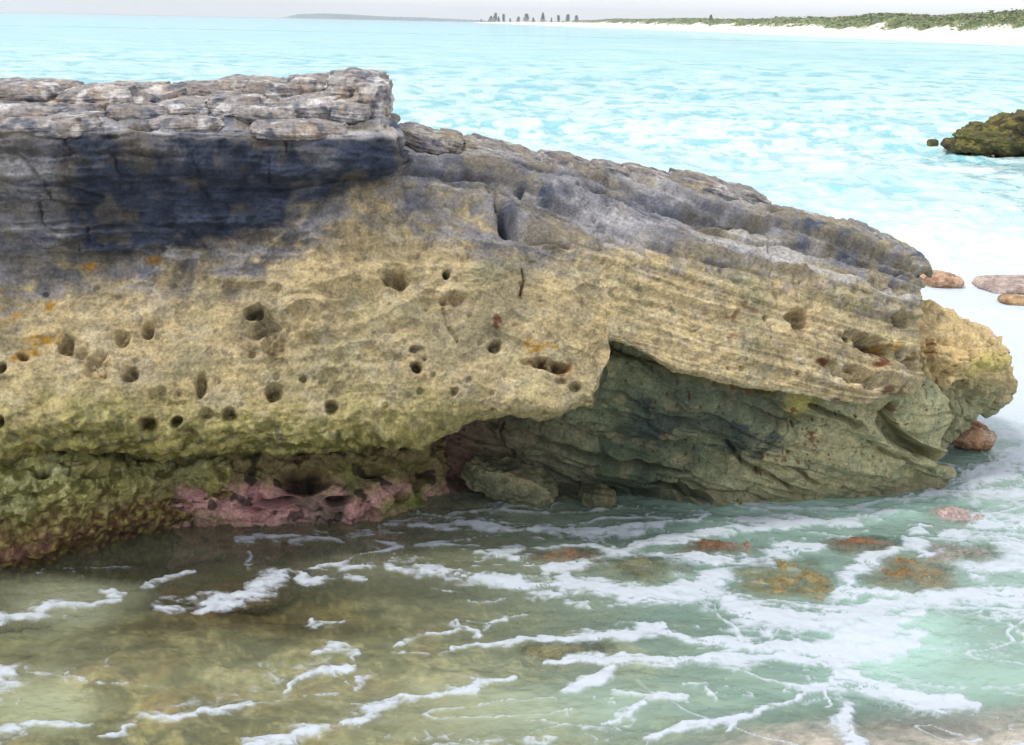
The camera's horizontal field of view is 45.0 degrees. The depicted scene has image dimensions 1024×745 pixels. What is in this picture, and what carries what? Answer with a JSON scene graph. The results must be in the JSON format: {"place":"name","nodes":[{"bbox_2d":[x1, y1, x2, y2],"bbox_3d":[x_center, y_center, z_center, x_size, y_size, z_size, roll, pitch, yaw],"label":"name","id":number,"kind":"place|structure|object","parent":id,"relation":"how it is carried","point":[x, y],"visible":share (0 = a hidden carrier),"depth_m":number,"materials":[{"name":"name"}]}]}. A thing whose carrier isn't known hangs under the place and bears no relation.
{"place":"outdoors","nodes":[
{"label":"outdoors","id":0,"kind":"place"},
{"bbox_2d":[282,13,495,21],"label":"headland","id":1,"kind":"structure","parent":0,"point":[333,16],"depth_m":3671.89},
{"bbox_2d":[0,12,1023,744],"bbox_3d":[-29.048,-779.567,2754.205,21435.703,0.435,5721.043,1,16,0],"label":"water","id":2,"kind":"structure","parent":0,"point":[838,128],"depth_m":14.94,"materials":[{"name":"teal liquid"}]},
{"bbox_2d":[158,560,300,614],"bbox_3d":[-1.125,0.853,4.921,0.573,0.137,0.405,1,16,0],"label":"awash stone","id":3,"kind":"object","parent":2,"relation":"in","point":[231,576],"visible":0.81,"depth_m":4.84,"materials":[{"name":"stone"}]},
{"bbox_2d":[398,532,531,577],"bbox_3d":[-0.187,0.742,5.003,0.552,0.136,0.264,-3,16,-13],"label":"awash stone","id":4,"kind":"object","parent":2,"relation":"in","point":[464,555],"visible":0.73,"depth_m":4.92,"materials":[{"name":"stone"}]},
{"bbox_2d":[522,546,602,583],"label":"awash stone","id":5,"kind":"object","parent":2,"relation":"in","point":[560,554],"visible":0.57,"depth_m":4.81,"materials":[{"name":"stone"}]},
{"bbox_2d":[519,635,607,680],"bbox_3d":[0.175,0.961,4.182,0.305,0.129,0.196,1,16,0],"label":"awash stone","id":6,"kind":"object","parent":2,"relation":"in","point":[535,653],"visible":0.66,"depth_m":4.12,"materials":[{"name":"stone"}]},
{"bbox_2d":[578,484,616,508],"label":"fallen boulder","id":7,"kind":"object","parent":2,"relation":"on","point":[598,495],"visible":1,"depth_m":5.31,"materials":[{"name":"stone"}]},
{"bbox_2d":[586,554,694,600],"bbox_3d":[0.505,0.789,4.776,0.432,0.126,0.283,1,16,0],"label":"awash stone","id":8,"kind":"object","parent":2,"relation":"in","point":[619,564],"visible":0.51,"depth_m":4.73,"materials":[{"name":"stone"}]},
{"bbox_2d":[667,539,758,571],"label":"awash stone","id":9,"kind":"object","parent":2,"relation":"in","point":[735,548],"visible":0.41,"depth_m":4.93,"materials":[{"name":"stone"}]},
{"bbox_2d":[728,553,837,619],"bbox_3d":[1.036,0.813,4.711,0.428,0.136,0.514,1,16,0],"label":"awash stone","id":10,"kind":"object","parent":2,"relation":"in","point":[814,583],"visible":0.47,"depth_m":4.64,"materials":[{"name":"stone"}]},
{"bbox_2d":[819,534,901,570],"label":"awash stone","id":11,"kind":"object","parent":2,"relation":"in","point":[852,546],"visible":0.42,"depth_m":4.98,"materials":[{"name":"stone"}]},
{"bbox_2d":[854,552,958,593],"bbox_3d":[1.531,0.809,4.772,0.391,0.137,0.448,1,16,0],"label":"awash stone","id":12,"kind":"object","parent":2,"relation":"in","point":[908,566],"visible":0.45,"depth_m":4.73,"materials":[{"name":"stone"}]},
{"bbox_2d":[927,139,938,146],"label":"islet stone","id":13,"kind":"object","parent":2,"relation":"on","point":[932,142],"visible":1,"depth_m":19.84,"materials":[{"name":"stone"}]},
{"bbox_2d":[920,270,964,287],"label":"beach rock","id":14,"kind":"object","parent":2,"relation":"on","point":[941,279],"visible":0.83,"depth_m":9.91,"materials":[{"name":"stone"}]},
{"bbox_2d":[903,540,997,579],"bbox_3d":[1.758,0.763,4.954,0.380,0.132,0.267,1,16,0],"label":"awash stone","id":15,"kind":"object","parent":2,"relation":"in","point":[950,558],"visible":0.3,"depth_m":4.91,"materials":[{"name":"stone"}]},
{"bbox_2d":[923,506,984,540],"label":"awash stone","id":16,"kind":"object","parent":2,"relation":"in","point":[950,515],"visible":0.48,"depth_m":5.27,"materials":[{"name":"stone"}]},
{"bbox_2d":[951,420,996,450],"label":"beach rock","id":17,"kind":"object","parent":2,"relation":"on","point":[977,435],"visible":0.53,"depth_m":6.05,"materials":[{"name":"stone"}]},
{"bbox_2d":[940,109,1023,156],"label":"mossy rock","id":18,"kind":"object","parent":2,"relation":"in","point":[1001,134],"visible":1,"depth_m":19.52,"materials":[{"name":"green stone"}]},
{"bbox_2d":[971,274,1023,294],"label":"beach rock","id":19,"kind":"object","parent":2,"relation":"on","point":[1004,284],"visible":0.97,"depth_m":9.87,"materials":[{"name":"stone"}]},
{"bbox_2d":[997,294,1023,305],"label":"beach rock","id":20,"kind":"object","parent":2,"relation":"on","point":[1013,299],"visible":1,"depth_m":9.38,"materials":[{"name":"stone"}]},
{"bbox_2d":[0,456,1023,744],"bbox_3d":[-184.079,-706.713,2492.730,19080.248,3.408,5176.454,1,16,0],"label":"seabed","id":21,"kind":"structure","parent":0,"point":[260,664],"depth_m":4.36,"materials":[{"name":"beige sand"}]},
{"bbox_2d":[0,67,1017,633],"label":"rock ledge","id":22,"kind":"object","parent":21,"relation":"on","point":[302,305],"visible":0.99,"depth_m":4.71,"materials":[{"name":"stone"}]},
{"bbox_2d":[461,453,557,512],"bbox_3d":[-0.010,0.476,5.359,0.426,0.214,0.268,1,16,0],"label":"fallen boulder","id":23,"kind":"object","parent":21,"relation":"on","point":[510,481],"visible":1,"depth_m":5.27,"materials":[{"name":"stone"}]},
{"bbox_2d":[571,587,657,623],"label":"awash stone","id":24,"kind":"object","parent":21,"relation":"on","point":[600,607],"visible":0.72,"depth_m":4.56,"materials":[{"name":"stone"}]},
{"bbox_2d":[0,0,1023,21],"label":"sky","id":25,"kind":"structure","parent":0,"point":[449,9],"materials":[{"name":"white"}]},
{"bbox_2d":[474,13,1023,45],"bbox_3d":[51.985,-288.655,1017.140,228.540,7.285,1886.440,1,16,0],"label":"beach","id":26,"kind":"structure","parent":0,"point":[1009,34],"depth_m":307.38,"materials":[{"name":"white sand"}]},
{"bbox_2d":[491,13,497,22],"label":"casuarina tree","id":27,"kind":"object","parent":26,"relation":"on","point":[494,18],"visible":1,"depth_m":1249.96,"materials":[{"name":"grey plant"}]},
{"bbox_2d":[523,13,529,21],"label":"casuarina tree","id":28,"kind":"object","parent":26,"relation":"on","point":[526,16],"visible":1,"depth_m":1014.74,"materials":[{"name":"grey plant"}]},
{"bbox_2d":[540,8,1023,30],"bbox_3d":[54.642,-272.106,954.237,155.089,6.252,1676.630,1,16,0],"label":"dune scrub","id":29,"kind":"object","parent":26,"relation":"on","point":[975,17],"visible":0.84,"depth_m":305.60,"materials":[{"name":"green plant"}]}
]}

